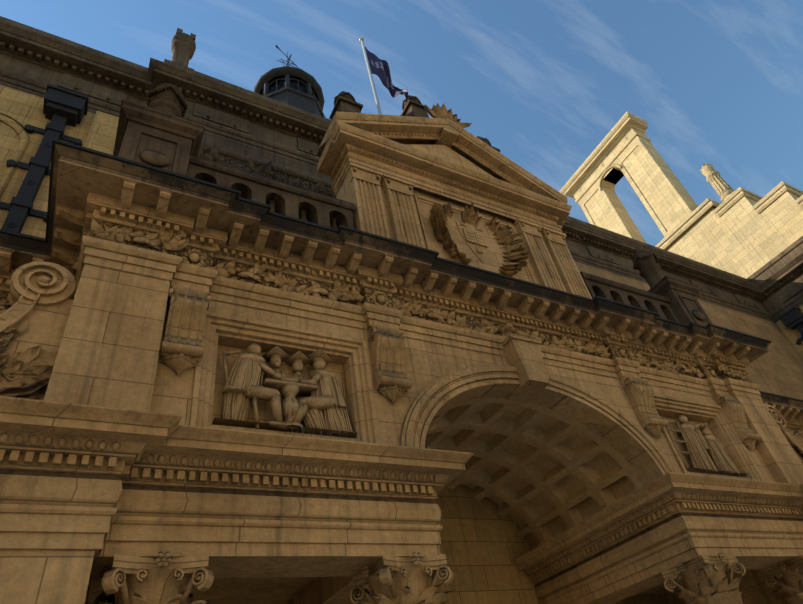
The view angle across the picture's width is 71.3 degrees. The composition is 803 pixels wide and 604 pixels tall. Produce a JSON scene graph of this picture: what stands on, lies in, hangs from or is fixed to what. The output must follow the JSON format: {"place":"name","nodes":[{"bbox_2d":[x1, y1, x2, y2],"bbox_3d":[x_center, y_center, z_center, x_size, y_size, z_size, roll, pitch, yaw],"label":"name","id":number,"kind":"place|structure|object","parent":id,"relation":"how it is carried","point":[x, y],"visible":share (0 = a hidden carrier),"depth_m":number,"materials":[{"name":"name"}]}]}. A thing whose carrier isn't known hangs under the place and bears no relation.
{"place":"outdoors","nodes":[
{"label":"outdoors","id":0,"kind":"place"},
{"bbox_2d":[0,0,802,245],"label":"sky","id":1,"kind":"structure","parent":0,"point":[719,83],"materials":[{"name":"blue"}]},
{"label":"pavements","id":2,"kind":"structure","parent":0,"visible":0},
{"bbox_2d":[0,144,802,603],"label":"building facade","id":3,"kind":"structure","parent":2,"relation":"on","point":[130,472],"depth_m":5.77,"materials":[{"name":"beige stone"}]},
{"bbox_2d":[0,261,802,463],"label":"scroll buttress","id":4,"kind":"structure","parent":3,"relation":"on","point":[34,319],"depth_m":4.71,"materials":[{"name":"stone"}]},
{"bbox_2d":[0,220,802,437],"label":"carved frieze","id":5,"kind":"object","parent":3,"relation":"on","point":[210,261],"depth_m":6.77,"materials":[{"name":"stone"}]},
{"bbox_2d":[0,138,802,401],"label":"cornice edge flashing","id":6,"kind":"object","parent":3,"relation":"on","point":[120,159],"visible":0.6,"depth_m":6.47,"materials":[{"name":"grey metal"}]},
{"bbox_2d":[113,83,712,325],"bbox_3d":[1.161,-1.044,9.205,10.640,2.979,0.820,13,-45,-26],"label":"balustrade","id":7,"kind":"object","parent":3,"relation":"on","point":[158,131],"visible":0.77,"depth_m":7.47,"materials":[{"name":"beige stone"}]},
{"bbox_2d":[316,111,591,298],"bbox_3d":[1.037,-1.597,9.706,4.900,4.490,0.900,13,-45,-26],"label":"aedicule","id":8,"kind":"object","parent":3,"relation":"on","point":[395,177],"visible":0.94,"depth_m":9.44,"materials":[{"name":"stone"}]},
{"bbox_2d":[359,37,381,113],"bbox_3d":[-0.456,-4.114,12.572,0.249,7.791,0.133,13,-45,-26],"label":"flagpole","id":9,"kind":"object","parent":8,"relation":"on","point":[361,39],"visible":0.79,"depth_m":13.70,"materials":[{"name":"grey metal"}]},
{"bbox_2d":[364,45,407,102],"bbox_3d":[-0.414,-5.704,14.034,0.795,3.054,0.416,-9,-40,-2],"label":"flag","id":10,"kind":"object","parent":9,"relation":"attached to","point":[379,68],"visible":0.96,"depth_m":13.91,"materials":[{"name":"blue fabric"}]},
{"bbox_2d":[329,91,499,197],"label":"pediment urns","id":11,"kind":"object","parent":8,"relation":"on","point":[344,101],"visible":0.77,"depth_m":12.05,"materials":[{"name":"stone"}]},
{"bbox_2d":[424,103,528,276],"bbox_3d":[1.041,-2.156,9.933,1.878,4.386,0.572,13,-45,-26],"label":"carved ornament","id":12,"kind":"object","parent":8,"relation":"attached to","point":[475,239],"visible":0.67,"depth_m":9.24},
{"bbox_2d":[212,343,747,476],"bbox_3d":[1.664,1.520,7.024,7.820,0.992,0.334,13,-45,-26],"label":"relief sculpture","id":13,"kind":"object","parent":3,"relation":"on","point":[321,404],"visible":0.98,"depth_m":5.59,"materials":[{"name":"stone"}]},
{"bbox_2d":[291,424,751,555],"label":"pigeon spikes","id":14,"kind":"object","parent":3,"relation":"on","point":[554,529],"visible":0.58,"depth_m":7.22,"materials":[{"name":"silver metal"}]},
{"bbox_2d":[502,334,549,402],"bbox_3d":[1.595,0.894,7.448,0.520,0.680,0.530,13,-45,-26],"label":"keystone","id":15,"kind":"object","parent":3,"relation":"on","point":[524,356],"visible":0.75,"depth_m":7.28,"materials":[{"name":"stone"}]},
{"bbox_2d":[425,397,643,549],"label":"porch vault coffers","id":16,"kind":"object","parent":3,"relation":"attached to","point":[535,472],"visible":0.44,"depth_m":8.27,"materials":[{"name":"beige stone"}]},
{"bbox_2d":[0,85,802,603],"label":"ashlar wall","id":17,"kind":"structure","parent":2,"relation":"on","point":[482,545],"depth_m":9.26,"materials":[{"name":"yellow stone"}]},
{"bbox_2d":[0,16,802,322],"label":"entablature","id":18,"kind":"structure","parent":17,"relation":"on","point":[252,129],"depth_m":13.12,"materials":[{"name":"stone"}]},
{"bbox_2d":[207,150,328,191],"bbox_3d":[-0.759,-2.132,13.579,9.840,0.585,0.370,13,-45,-26],"label":"carved band","id":19,"kind":"object","parent":18,"relation":"attached to","point":[239,164],"depth_m":12.40,"materials":[{"name":"stone"}]},
{"bbox_2d":[559,112,802,278],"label":"stone building","id":20,"kind":"structure","parent":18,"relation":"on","point":[742,232],"depth_m":26.89,"materials":[{"name":"beige stone"}]},
{"bbox_2d":[0,66,802,344],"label":"metalwork","id":21,"kind":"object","parent":17,"relation":"on","point":[63,108],"depth_m":10.89,"materials":[{"name":"black metal"}]},
{"bbox_2d":[276,45,297,67],"bbox_3d":[-5.707,-12.043,28.081,0.801,2.100,1.516,-18,-40,8],"label":"weather vane","id":22,"kind":"object","parent":21,"relation":"on","point":[287,64],"visible":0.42,"depth_m":28.00,"materials":[{"name":"grey metal"}]},
{"bbox_2d":[269,80,306,93],"bbox_3d":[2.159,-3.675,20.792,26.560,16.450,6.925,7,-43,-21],"label":"window glass","id":23,"kind":"object","parent":21,"relation":"attached to","point":[293,85],"depth_m":24.63,"materials":[{"name":"blue"}]},
{"bbox_2d":[574,261,802,483],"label":"wall","id":24,"kind":"structure","parent":2,"relation":"on","point":[777,368],"depth_m":19.70,"materials":[{"name":"stone"}]}
]}

